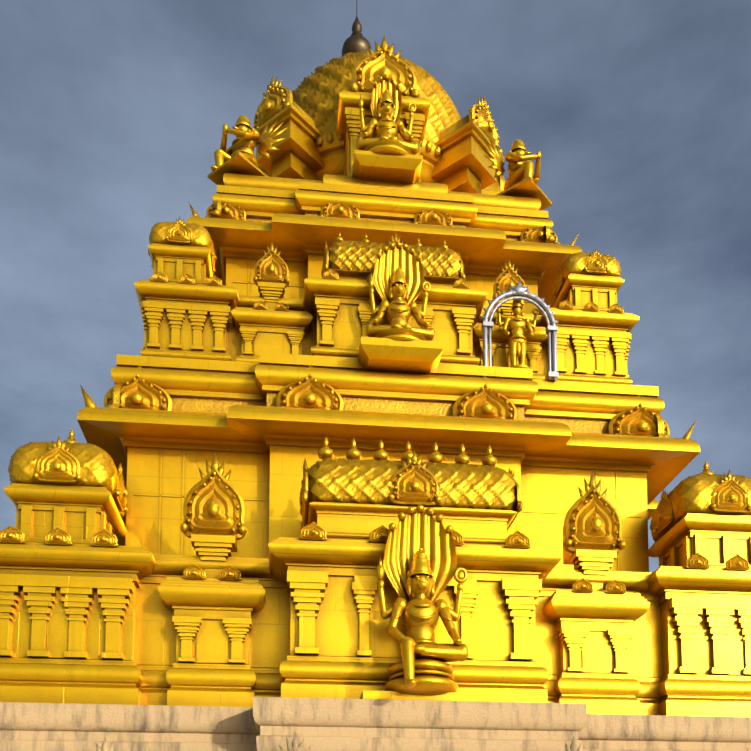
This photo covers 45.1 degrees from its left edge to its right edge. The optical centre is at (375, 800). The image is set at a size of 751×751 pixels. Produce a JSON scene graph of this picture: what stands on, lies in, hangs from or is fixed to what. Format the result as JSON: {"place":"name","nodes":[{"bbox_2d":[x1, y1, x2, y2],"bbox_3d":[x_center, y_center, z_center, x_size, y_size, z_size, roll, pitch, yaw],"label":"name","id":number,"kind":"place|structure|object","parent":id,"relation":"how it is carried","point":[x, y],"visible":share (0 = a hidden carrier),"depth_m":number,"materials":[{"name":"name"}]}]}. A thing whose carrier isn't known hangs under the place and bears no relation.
{"place":"outdoors","nodes":[
{"label":"outdoors","id":0,"kind":"place"},
{"bbox_2d":[0,697,750,750],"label":"stone base","id":1,"kind":"object","parent":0,"point":[292,724],"visible":1,"depth_m":10.08,"materials":[{"name":"beige stone"}]},
{"bbox_2d":[0,36,750,716],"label":"temple tower","id":2,"kind":"structure","parent":1,"relation":"on","point":[278,440],"depth_m":12.05,"materials":[{"name":"gold metal"}]},
{"bbox_2d":[207,115,286,184],"bbox_3d":[-2.061,-10.314,14.311,1.505,1.116,0.938,-3,-6,32],"label":"garuda statue","id":3,"kind":"object","parent":2,"relation":"on","point":[237,157],"visible":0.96,"depth_m":14.14,"materials":[{"name":"gold metal"}]},
{"bbox_2d":[342,16,371,56],"bbox_3d":[-0.352,-14.199,17.084,0.880,1.380,0.880,1,-5,-6],"label":"finial","id":4,"kind":"object","parent":2,"relation":"on","point":[356,41],"visible":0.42,"depth_m":16.86,"materials":[{"name":"brown metal"}]},
{"bbox_2d":[356,0,357,15],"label":"lightning rod","id":5,"kind":"object","parent":4,"relation":"on","point":[356,7],"depth_m":17.15,"materials":[{"name":"grey metal"}]},
{"bbox_2d":[356,75,418,154],"bbox_3d":[0.172,-10.560,14.076,0.967,1.566,0.813,1,-5,-6],"label":"narasimha statue","id":6,"kind":"object","parent":2,"relation":"on","point":[386,124],"visible":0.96,"depth_m":13.99,"materials":[{"name":"gold metal"}]},
{"bbox_2d":[365,242,434,340],"bbox_3d":[0.319,-6.864,12.365,0.945,1.623,0.774,1,-5,-6],"label":"narasimha statue","id":7,"kind":"object","parent":2,"relation":"on","point":[397,282],"visible":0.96,"depth_m":12.32,"materials":[{"name":"gold metal"}]},
{"bbox_2d":[376,505,468,695],"bbox_3d":[0.509,-2.250,10.150,0.958,2.224,0.921,3,-6,-34],"label":"narasimha statue","id":8,"kind":"object","parent":2,"relation":"on","point":[419,568],"visible":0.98,"depth_m":10.09,"materials":[{"name":"gold metal"}]},
{"bbox_2d":[481,139,551,209],"bbox_3d":[2.336,-10.270,14.811,0.938,1.116,1.505,-3,-6,32],"label":"garuda statue","id":9,"kind":"object","parent":2,"relation":"on","point":[522,180],"visible":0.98,"depth_m":14.54,"materials":[{"name":"gold metal"}]},
{"bbox_2d":[497,299,538,368],"bbox_3d":[2.030,-6.622,12.913,0.459,1.316,0.461,-4,-6,38],"label":"standing deity statue","id":10,"kind":"object","parent":2,"relation":"on","point":[517,324],"visible":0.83,"depth_m":12.87,"materials":[{"name":"gold metal"}]},
{"bbox_2d":[480,281,558,380],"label":"arch","id":11,"kind":"structure","parent":2,"relation":"on","point":[518,291],"depth_m":12.80,"materials":[{"name":"grey metal"}]},
{"bbox_2d":[0,0,750,572],"label":"sky","id":12,"kind":"structure","parent":0,"point":[113,113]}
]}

